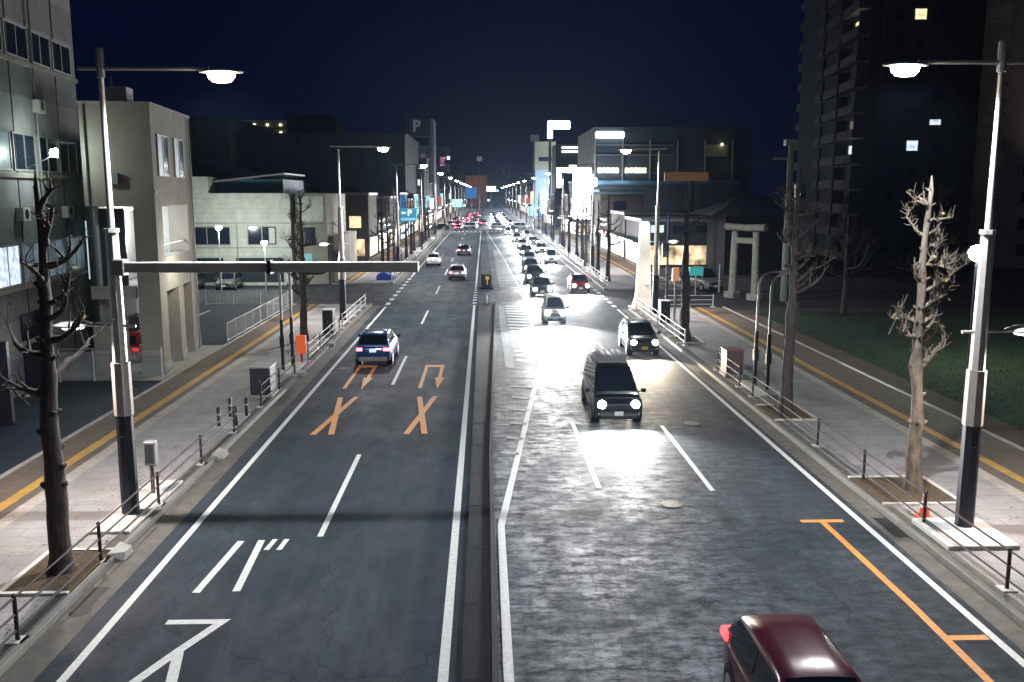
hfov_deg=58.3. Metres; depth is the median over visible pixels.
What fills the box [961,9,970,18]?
window
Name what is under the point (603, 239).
shop window
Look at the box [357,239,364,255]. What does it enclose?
side window
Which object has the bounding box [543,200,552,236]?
street tree
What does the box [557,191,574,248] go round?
street tree
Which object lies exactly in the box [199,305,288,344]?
parking lot
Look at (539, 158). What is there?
window
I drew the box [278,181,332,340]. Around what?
street tree
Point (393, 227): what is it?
street tree
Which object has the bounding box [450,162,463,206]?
dark tower block
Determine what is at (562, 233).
street lamp
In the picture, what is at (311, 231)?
window
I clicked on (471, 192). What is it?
hanging sign
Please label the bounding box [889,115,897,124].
window
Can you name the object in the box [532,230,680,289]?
pavement
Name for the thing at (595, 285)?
gutter
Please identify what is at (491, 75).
sky
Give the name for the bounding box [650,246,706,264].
side window
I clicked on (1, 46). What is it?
window
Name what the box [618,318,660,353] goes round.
suv
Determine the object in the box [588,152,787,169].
overhead wire
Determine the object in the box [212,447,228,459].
kerb inlet
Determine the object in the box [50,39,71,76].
window
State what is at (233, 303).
fence
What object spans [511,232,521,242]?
kei van
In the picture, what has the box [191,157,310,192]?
warehouse
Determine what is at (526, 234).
kei van
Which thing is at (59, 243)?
window
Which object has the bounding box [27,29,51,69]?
window
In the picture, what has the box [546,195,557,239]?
street tree
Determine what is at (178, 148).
window
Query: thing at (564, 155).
building
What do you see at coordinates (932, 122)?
window
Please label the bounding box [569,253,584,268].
pedestrian fence
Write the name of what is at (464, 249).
sedan
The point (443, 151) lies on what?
block
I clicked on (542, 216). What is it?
street tree
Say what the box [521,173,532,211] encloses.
shop building
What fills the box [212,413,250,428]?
bollard plinth
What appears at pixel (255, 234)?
window
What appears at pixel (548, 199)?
shop building
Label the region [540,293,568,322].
kei van
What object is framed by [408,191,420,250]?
street tree
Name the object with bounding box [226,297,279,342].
fence
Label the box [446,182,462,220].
street lamp
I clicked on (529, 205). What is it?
signal
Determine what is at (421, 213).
street lamp
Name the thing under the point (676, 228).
window
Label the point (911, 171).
window
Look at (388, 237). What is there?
street tree
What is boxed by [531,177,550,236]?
street lamp
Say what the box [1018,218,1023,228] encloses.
window
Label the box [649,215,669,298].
traffic signal
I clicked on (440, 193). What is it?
shop building
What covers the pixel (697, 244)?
shop building
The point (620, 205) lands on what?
window
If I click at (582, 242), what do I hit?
street tree
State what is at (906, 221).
window
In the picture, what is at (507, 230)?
kei van
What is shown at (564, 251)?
pedestrian fence
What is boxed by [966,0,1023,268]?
beige tower
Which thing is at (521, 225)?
kei van
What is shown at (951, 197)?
window
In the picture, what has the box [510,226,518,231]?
sedan
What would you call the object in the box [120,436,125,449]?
access door
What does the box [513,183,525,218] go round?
street lamp
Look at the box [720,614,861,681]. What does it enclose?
hatchback
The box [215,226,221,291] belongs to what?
lot lamp
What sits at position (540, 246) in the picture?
hatchback
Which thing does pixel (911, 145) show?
window
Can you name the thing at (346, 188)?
window
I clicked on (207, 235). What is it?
window
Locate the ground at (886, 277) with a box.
[58,195,1023,381]
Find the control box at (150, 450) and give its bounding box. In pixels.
[143,440,158,493]
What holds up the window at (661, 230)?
in the shop building at (697, 244)
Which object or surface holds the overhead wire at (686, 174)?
attached to the utility pole
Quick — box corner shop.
[588,189,647,247]
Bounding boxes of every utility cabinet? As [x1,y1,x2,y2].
[248,362,277,397]
[321,308,336,335]
[658,299,670,322]
[719,347,744,376]
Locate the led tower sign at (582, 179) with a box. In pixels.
[557,168,596,237]
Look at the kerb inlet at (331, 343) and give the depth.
51.94 m
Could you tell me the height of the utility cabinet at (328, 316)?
1.560 m
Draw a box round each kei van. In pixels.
[462,222,476,228]
[504,227,512,235]
[507,219,513,225]
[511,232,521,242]
[512,222,526,229]
[522,229,531,238]
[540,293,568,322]
[543,248,558,263]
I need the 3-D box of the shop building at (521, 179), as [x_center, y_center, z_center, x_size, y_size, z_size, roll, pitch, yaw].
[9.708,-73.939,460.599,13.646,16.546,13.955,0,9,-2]
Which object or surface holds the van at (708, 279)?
on the ground at (886, 277)
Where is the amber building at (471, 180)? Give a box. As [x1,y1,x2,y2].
[465,175,487,206]
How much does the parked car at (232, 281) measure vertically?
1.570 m
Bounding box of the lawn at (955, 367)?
[755,310,1023,430]
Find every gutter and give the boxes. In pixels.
[0,305,379,681]
[394,231,448,283]
[530,231,603,289]
[621,309,1023,650]
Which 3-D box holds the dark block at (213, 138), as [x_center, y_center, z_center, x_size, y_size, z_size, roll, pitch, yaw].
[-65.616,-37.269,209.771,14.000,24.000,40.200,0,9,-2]
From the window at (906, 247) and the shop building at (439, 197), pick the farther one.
the shop building at (439, 197)
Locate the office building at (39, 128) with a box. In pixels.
[0,0,94,397]
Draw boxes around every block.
[188,117,273,165]
[241,120,287,132]
[287,113,342,132]
[438,146,449,216]
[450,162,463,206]
[480,169,506,204]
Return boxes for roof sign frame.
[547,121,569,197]
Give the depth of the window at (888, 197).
109.96 m
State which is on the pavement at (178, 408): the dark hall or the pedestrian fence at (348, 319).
the pedestrian fence at (348, 319)
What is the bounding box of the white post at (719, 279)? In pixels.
[718,264,720,291]
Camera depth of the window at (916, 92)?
108.07 m
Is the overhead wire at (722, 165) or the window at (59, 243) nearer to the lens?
the window at (59, 243)
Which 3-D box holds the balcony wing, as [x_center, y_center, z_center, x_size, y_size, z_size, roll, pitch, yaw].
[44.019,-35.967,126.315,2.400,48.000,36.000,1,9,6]
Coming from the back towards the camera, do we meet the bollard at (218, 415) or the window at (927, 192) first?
the window at (927, 192)
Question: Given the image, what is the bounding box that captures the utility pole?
[773,139,805,300]
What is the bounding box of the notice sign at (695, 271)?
[689,267,703,294]
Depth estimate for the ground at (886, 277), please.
92.81 m
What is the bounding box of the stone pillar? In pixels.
[628,222,651,308]
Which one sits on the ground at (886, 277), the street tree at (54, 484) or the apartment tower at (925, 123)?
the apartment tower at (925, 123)
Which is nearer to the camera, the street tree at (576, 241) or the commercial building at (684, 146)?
the street tree at (576, 241)
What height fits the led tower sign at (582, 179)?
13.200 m
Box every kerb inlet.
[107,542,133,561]
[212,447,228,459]
[296,370,306,376]
[327,341,334,346]
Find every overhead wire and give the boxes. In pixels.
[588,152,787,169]
[589,162,787,177]
[664,157,787,172]
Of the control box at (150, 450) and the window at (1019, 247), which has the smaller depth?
the control box at (150, 450)
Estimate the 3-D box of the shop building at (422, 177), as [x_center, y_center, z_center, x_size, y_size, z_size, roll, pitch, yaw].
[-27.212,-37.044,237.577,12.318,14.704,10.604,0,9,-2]
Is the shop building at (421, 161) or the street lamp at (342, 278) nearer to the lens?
the street lamp at (342, 278)
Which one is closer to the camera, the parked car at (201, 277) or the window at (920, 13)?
the parked car at (201, 277)
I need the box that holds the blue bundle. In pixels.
[376,272,393,279]
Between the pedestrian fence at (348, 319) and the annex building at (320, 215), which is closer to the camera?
the pedestrian fence at (348, 319)
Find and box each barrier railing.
[634,276,679,285]
[668,294,714,306]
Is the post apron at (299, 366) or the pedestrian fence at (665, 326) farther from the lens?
the pedestrian fence at (665, 326)
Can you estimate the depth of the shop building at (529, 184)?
406.65 m
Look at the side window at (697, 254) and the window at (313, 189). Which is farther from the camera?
the window at (313, 189)
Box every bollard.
[216,407,220,425]
[228,398,231,416]
[234,406,237,425]
[244,397,248,416]
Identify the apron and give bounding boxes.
[58,345,222,380]
[88,480,182,534]
[276,362,305,374]
[741,380,779,395]
[912,517,1019,550]
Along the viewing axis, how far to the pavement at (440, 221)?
322.99 m
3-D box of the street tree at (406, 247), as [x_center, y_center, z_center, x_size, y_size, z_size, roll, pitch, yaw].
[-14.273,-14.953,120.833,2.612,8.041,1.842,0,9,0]
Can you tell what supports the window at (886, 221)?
in the apartment tower at (925, 123)
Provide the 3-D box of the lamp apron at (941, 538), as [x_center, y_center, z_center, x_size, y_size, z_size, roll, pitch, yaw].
[11.323,4.832,22.987,1.750,0.140,1.950,0,9,-2]
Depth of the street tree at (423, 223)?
154.40 m
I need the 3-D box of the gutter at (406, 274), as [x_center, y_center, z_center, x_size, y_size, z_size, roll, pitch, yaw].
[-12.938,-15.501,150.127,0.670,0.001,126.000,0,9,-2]
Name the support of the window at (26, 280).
in the office building at (39, 128)
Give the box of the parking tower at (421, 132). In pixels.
[406,118,436,222]
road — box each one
[33,207,1023,681]
[484,205,1023,681]
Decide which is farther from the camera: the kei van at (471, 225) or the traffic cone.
the kei van at (471, 225)
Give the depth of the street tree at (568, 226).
131.28 m
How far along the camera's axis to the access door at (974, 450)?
22.88 m
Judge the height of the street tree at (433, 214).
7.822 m
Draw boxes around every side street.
[198,285,391,304]
[606,290,1023,307]
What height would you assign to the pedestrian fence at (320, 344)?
0.970 m
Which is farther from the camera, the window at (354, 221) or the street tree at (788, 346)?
the window at (354, 221)
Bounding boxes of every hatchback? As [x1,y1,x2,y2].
[426,252,442,265]
[447,264,467,279]
[490,222,506,228]
[516,239,529,248]
[521,251,537,262]
[534,242,548,253]
[567,273,591,292]
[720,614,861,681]
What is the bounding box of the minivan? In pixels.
[581,349,645,420]
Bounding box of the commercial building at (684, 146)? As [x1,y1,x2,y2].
[578,127,751,237]
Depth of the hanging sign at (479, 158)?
442.71 m
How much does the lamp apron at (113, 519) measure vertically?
0.100 m
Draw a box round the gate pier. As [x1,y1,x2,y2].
[93,321,130,376]
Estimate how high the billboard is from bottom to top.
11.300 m
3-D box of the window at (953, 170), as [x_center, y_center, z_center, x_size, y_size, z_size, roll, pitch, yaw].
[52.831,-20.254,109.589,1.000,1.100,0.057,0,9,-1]
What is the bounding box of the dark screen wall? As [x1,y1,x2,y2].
[0,341,15,425]
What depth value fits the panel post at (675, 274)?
61.90 m
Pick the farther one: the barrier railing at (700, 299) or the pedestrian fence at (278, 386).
the barrier railing at (700, 299)
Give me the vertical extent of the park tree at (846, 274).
7.600 m
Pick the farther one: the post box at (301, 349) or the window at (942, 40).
the window at (942, 40)
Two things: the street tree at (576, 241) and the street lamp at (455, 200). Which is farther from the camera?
the street lamp at (455, 200)
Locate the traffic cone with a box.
[913,495,933,517]
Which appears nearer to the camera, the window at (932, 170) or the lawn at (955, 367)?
the lawn at (955, 367)
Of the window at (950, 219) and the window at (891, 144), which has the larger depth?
the window at (950, 219)
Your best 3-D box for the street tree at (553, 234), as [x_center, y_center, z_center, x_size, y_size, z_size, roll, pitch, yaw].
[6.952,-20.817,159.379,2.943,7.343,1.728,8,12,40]
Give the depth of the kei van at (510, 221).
243.05 m
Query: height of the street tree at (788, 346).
9.519 m
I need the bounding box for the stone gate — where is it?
[724,223,768,300]
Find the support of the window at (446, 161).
in the block at (443, 151)
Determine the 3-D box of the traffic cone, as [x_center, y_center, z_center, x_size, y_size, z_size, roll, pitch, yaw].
[10.927,4.324,24.286,0.400,0.690,0.400,0,9,-2]
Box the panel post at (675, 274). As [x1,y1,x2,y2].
[672,268,678,318]
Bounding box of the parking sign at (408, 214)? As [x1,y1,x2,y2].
[399,208,416,232]
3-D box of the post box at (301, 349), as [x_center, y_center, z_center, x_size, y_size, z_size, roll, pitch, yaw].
[-10.622,0.411,46.257,0.480,1.420,0.240,0,9,-2]
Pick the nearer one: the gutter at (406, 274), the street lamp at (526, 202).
the gutter at (406, 274)
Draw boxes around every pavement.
[0,303,368,659]
[331,230,443,283]
[427,207,468,227]
[499,204,554,226]
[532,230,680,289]
[633,306,1023,614]
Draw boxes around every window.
[0,22,2,51]
[0,129,12,170]
[0,244,22,289]
[1,17,28,61]
[11,131,37,171]
[20,241,38,283]
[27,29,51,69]
[36,135,59,172]
[48,238,66,277]
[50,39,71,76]
[57,139,78,173]
[65,235,85,272]
[156,134,169,176]
[173,138,184,177]
[195,226,230,244]
[247,226,276,244]
[303,226,316,243]
[306,186,318,192]
[344,186,355,192]
[349,216,360,227]
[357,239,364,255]
[370,237,377,255]
[379,233,386,250]
[401,224,407,238]
[444,159,449,163]
[444,172,449,176]
[538,157,551,160]
[570,222,575,233]
[601,232,606,248]
[611,236,623,256]
[613,201,625,209]
[626,241,637,262]
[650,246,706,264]
[651,225,663,232]
[673,225,683,232]
[695,225,706,232]
[846,194,848,203]
[881,243,889,251]
[883,218,891,226]
[884,192,892,201]
[886,167,894,175]
[887,141,896,150]
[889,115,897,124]
[891,89,899,98]
[894,36,902,45]
[896,9,904,18]
[902,243,910,251]
[904,218,912,226]
[905,192,913,201]
[906,141,917,150]
[907,167,915,175]
[911,115,919,124]
[912,89,921,98]
[915,9,926,18]
[916,36,924,45]
[927,192,935,201]
[928,167,936,175]
[929,120,940,124]
[930,141,938,150]
[934,89,942,98]
[936,64,944,71]
[938,36,946,45]
[939,9,948,18]
[944,244,952,251]
[946,218,954,226]
[948,192,956,201]
[950,167,958,175]
[951,141,960,150]
[953,115,962,124]
[955,89,964,98]
[957,64,966,71]
[959,36,968,45]
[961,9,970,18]
[1015,244,1023,255]
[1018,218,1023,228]
[1020,191,1023,202]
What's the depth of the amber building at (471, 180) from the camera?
591.39 m
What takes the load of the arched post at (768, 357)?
on the post apron at (747, 384)
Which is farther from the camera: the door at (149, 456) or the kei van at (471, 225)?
the kei van at (471, 225)
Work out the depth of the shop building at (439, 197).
299.81 m
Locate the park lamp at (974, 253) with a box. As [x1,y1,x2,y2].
[967,245,979,363]
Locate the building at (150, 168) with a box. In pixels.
[76,76,201,374]
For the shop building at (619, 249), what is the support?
on the ground at (886, 277)
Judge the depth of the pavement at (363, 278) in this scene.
116.91 m
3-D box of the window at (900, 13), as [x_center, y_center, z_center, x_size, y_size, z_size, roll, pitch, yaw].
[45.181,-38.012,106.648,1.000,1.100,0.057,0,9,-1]
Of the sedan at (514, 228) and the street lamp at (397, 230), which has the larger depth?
the sedan at (514, 228)
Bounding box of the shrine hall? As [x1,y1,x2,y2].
[690,198,814,274]
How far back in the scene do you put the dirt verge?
42.34 m
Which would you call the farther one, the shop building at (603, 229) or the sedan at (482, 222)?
the sedan at (482, 222)
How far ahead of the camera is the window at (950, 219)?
110.53 m
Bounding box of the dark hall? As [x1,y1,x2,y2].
[236,133,418,193]
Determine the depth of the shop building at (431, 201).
256.72 m
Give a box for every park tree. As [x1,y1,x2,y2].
[821,207,880,313]
[884,183,965,309]
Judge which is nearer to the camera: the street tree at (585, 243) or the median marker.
the median marker
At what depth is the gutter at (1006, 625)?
24.17 m
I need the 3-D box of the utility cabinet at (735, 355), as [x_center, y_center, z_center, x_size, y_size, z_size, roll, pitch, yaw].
[10.380,0.979,43.238,0.920,1.260,1.120,0,9,-2]
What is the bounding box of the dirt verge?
[735,311,1023,447]
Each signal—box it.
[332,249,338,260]
[447,201,469,225]
[525,201,531,226]
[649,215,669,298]
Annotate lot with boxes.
[0,381,160,474]
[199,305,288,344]
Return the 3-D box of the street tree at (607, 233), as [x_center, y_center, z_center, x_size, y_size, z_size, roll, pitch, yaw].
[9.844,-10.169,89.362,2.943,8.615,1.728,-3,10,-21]
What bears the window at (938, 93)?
in the apartment tower at (925, 123)
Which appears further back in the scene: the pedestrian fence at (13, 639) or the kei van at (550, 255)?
the kei van at (550, 255)
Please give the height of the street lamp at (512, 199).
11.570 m
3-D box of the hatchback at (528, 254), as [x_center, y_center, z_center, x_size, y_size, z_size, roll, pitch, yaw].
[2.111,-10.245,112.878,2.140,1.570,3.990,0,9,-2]
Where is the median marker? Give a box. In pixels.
[481,274,490,286]
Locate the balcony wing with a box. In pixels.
[792,0,881,263]
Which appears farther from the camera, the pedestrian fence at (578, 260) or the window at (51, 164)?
the pedestrian fence at (578, 260)
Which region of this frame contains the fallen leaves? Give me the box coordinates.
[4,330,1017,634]
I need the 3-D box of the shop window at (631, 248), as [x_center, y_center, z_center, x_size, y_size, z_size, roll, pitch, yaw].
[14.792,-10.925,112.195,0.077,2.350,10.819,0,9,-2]
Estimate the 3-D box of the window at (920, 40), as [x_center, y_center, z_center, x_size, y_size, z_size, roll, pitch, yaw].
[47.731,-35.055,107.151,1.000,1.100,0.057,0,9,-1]
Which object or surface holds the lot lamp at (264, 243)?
on the side street at (322, 294)
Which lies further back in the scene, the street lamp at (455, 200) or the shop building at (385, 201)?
the street lamp at (455, 200)
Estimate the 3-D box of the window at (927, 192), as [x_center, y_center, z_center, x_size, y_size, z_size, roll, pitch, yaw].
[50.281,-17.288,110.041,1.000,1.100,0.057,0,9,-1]
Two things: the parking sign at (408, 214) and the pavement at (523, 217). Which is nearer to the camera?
the parking sign at (408, 214)
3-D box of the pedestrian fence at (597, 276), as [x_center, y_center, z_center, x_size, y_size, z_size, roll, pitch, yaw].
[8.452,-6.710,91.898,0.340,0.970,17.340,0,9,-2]
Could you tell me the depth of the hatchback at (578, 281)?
80.16 m
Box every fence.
[0,407,239,646]
[198,290,287,304]
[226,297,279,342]
[256,355,295,407]
[282,290,292,310]
[305,316,340,361]
[340,294,365,328]
[390,256,409,280]
[412,246,420,260]
[558,245,568,256]
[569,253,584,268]
[585,264,609,287]
[635,296,687,345]
[713,351,743,387]
[748,374,1023,592]
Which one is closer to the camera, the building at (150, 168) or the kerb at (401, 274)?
the building at (150, 168)
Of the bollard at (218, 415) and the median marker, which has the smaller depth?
the bollard at (218, 415)
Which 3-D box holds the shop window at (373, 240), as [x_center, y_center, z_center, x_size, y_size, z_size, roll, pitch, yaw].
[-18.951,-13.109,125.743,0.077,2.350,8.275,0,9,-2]
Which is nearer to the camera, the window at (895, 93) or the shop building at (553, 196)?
the window at (895, 93)
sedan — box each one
[430,224,449,229]
[446,221,453,226]
[454,224,462,230]
[457,244,471,254]
[479,220,486,225]
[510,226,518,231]
[518,245,533,255]
[521,258,540,272]
[527,236,539,244]
[528,276,553,295]
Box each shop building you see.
[317,193,383,258]
[345,192,409,240]
[376,196,404,246]
[377,217,391,253]
[407,194,418,232]
[407,198,417,235]
[417,169,430,226]
[418,158,432,225]
[429,183,433,223]
[436,173,442,219]
[439,189,443,217]
[518,177,522,204]
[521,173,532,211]
[522,182,532,211]
[524,187,529,213]
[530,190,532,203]
[547,198,549,223]
[548,193,554,225]
[559,194,568,231]
[565,181,587,236]
[599,217,611,250]
[605,210,707,259]
[619,216,707,267]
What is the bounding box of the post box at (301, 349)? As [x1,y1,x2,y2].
[296,335,306,361]
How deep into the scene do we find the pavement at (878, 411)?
33.33 m
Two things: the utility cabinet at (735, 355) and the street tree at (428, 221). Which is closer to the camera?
the utility cabinet at (735, 355)
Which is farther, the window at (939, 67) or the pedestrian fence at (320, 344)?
the window at (939, 67)
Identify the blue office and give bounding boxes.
[530,135,555,218]
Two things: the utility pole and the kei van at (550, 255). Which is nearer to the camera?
the utility pole
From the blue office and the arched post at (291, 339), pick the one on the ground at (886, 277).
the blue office
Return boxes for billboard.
[664,172,708,211]
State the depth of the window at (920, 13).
106.63 m
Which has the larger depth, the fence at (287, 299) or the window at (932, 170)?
the window at (932, 170)
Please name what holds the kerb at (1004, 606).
on the ground at (886, 277)
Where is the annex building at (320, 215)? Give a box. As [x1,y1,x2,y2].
[294,194,356,283]
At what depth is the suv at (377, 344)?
46.14 m
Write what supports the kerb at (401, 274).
on the ground at (886, 277)
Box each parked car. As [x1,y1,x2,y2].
[129,329,142,362]
[197,273,205,287]
[215,273,243,289]
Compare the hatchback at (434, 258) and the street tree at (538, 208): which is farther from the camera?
the street tree at (538, 208)
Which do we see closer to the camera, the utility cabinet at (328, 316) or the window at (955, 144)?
the utility cabinet at (328, 316)
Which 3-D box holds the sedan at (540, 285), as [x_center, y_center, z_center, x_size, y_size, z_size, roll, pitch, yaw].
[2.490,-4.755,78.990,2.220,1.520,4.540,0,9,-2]
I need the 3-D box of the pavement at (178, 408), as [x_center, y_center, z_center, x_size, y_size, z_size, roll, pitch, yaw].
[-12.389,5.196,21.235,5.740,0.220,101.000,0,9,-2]
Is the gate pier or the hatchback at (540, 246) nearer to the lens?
the gate pier
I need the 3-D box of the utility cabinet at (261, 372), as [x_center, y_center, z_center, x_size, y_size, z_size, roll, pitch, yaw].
[-10.570,1.644,38.959,0.970,1.310,1.220,0,9,-2]
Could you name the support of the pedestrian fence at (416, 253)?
on the pavement at (363, 278)
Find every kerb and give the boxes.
[0,303,371,675]
[392,230,445,283]
[531,230,605,289]
[628,307,1023,627]
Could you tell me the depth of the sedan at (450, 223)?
236.06 m
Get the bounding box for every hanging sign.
[447,156,449,216]
[452,199,461,215]
[465,187,476,217]
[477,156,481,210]
[487,186,495,211]
[528,204,537,215]
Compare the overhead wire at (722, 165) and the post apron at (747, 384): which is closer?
the post apron at (747, 384)
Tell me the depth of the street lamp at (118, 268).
23.42 m
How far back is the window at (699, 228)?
105.93 m
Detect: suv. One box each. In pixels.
[356,328,400,363]
[523,264,546,282]
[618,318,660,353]
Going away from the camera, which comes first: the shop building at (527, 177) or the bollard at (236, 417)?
the bollard at (236, 417)
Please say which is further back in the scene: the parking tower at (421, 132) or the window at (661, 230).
the parking tower at (421, 132)
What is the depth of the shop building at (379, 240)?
135.45 m
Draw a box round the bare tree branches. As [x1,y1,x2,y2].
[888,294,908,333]
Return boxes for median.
[461,230,498,681]
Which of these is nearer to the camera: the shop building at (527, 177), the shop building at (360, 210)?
the shop building at (360, 210)
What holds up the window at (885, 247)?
in the apartment tower at (925, 123)
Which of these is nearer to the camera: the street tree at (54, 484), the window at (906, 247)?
the street tree at (54, 484)
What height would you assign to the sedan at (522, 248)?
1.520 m
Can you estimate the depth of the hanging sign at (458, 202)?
306.19 m
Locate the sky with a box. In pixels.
[69,0,804,194]
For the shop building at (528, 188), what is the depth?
381.68 m
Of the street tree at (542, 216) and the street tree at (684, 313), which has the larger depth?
the street tree at (542, 216)
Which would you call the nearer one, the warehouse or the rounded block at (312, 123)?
the warehouse
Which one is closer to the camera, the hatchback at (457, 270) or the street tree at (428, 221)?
the hatchback at (457, 270)
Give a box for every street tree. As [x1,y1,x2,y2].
[0,169,113,596]
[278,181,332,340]
[369,190,399,272]
[378,188,400,260]
[383,206,396,272]
[391,195,410,260]
[395,199,412,257]
[407,191,412,253]
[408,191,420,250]
[414,190,427,246]
[417,198,430,240]
[418,198,427,243]
[426,200,432,237]
[431,202,437,234]
[536,192,541,231]
[537,196,544,233]
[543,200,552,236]
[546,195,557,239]
[548,201,556,242]
[554,203,567,245]
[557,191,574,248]
[559,192,575,252]
[564,202,581,256]
[570,191,589,260]
[578,187,592,265]
[591,198,606,273]
[600,193,627,280]
[668,184,704,343]
[756,167,842,420]
[848,176,972,505]
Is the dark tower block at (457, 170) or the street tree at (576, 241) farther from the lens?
the dark tower block at (457, 170)
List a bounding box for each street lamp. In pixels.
[53,47,418,514]
[319,146,390,319]
[384,164,428,260]
[417,172,442,249]
[427,177,452,233]
[439,180,458,223]
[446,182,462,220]
[451,183,464,217]
[506,186,512,213]
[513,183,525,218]
[516,182,526,222]
[522,180,537,228]
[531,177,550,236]
[546,172,571,249]
[568,164,606,270]
[618,148,679,313]
[882,40,1023,527]
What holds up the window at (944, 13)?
in the apartment tower at (925, 123)
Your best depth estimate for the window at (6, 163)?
38.39 m
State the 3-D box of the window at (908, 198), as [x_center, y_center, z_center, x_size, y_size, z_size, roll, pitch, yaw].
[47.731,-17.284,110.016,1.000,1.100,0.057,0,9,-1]
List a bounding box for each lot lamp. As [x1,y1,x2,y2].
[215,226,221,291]
[261,241,266,291]
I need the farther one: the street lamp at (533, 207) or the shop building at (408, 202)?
the street lamp at (533, 207)
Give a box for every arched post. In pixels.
[277,272,294,369]
[753,270,797,389]
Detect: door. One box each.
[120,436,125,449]
[122,470,127,482]
[144,444,153,463]
[969,482,973,496]
[971,447,976,461]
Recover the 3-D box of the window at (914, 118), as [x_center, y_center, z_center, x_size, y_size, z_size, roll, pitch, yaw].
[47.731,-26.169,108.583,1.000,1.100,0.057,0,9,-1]
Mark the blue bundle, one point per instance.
(383, 276)
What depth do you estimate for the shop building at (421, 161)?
245.57 m
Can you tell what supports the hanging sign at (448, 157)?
on the pavement at (440, 221)
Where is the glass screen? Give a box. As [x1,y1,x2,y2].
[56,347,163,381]
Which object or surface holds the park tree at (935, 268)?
on the lawn at (955, 367)
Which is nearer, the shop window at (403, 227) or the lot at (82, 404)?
the lot at (82, 404)
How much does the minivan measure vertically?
2.285 m
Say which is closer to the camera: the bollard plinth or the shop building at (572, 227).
the bollard plinth
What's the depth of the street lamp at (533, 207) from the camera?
219.97 m
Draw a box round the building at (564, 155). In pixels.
[552,144,577,225]
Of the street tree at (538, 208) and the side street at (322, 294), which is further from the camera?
the street tree at (538, 208)
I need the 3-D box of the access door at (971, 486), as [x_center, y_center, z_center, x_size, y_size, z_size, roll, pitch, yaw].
[11.541,3.724,23.042,0.120,0.370,0.042,0,9,-2]
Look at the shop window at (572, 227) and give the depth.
188.45 m
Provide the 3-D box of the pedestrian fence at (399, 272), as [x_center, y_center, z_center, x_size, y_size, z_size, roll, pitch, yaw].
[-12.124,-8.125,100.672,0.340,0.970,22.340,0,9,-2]
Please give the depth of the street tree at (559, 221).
149.10 m
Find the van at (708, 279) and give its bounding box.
[679,266,722,290]
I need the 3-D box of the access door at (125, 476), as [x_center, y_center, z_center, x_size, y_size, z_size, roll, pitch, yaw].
[-10.150,3.557,24.078,0.120,0.370,0.042,0,9,-2]
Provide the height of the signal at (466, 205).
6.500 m
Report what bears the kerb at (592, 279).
on the ground at (886, 277)
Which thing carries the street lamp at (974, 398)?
on the lamp apron at (941, 538)
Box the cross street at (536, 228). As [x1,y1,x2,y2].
[527,227,559,230]
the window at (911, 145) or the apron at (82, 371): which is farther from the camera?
the window at (911, 145)
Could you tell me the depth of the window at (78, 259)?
46.65 m
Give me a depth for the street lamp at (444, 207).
219.13 m
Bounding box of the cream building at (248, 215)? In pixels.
[192,173,316,285]
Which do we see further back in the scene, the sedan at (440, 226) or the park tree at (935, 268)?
the sedan at (440, 226)
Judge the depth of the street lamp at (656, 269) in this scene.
64.58 m
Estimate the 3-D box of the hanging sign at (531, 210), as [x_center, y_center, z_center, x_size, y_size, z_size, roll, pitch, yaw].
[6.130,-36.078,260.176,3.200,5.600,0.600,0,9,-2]
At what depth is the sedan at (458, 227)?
212.55 m
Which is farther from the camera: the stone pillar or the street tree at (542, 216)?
the street tree at (542, 216)
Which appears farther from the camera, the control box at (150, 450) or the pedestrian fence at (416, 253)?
the pedestrian fence at (416, 253)
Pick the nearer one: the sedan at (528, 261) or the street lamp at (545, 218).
the sedan at (528, 261)
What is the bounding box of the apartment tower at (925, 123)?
[795,0,986,264]
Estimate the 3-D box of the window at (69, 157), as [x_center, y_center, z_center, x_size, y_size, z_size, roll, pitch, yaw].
[-22.124,-9.174,45.743,0.068,1.650,2.500,-1,9,-7]
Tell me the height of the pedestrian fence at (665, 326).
0.970 m
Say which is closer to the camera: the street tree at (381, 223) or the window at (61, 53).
the window at (61, 53)
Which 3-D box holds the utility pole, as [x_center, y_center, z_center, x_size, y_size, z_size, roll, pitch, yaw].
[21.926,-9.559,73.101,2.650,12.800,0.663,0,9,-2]
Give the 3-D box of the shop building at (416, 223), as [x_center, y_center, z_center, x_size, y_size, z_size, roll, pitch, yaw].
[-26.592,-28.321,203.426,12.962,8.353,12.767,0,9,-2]
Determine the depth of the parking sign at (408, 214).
102.72 m

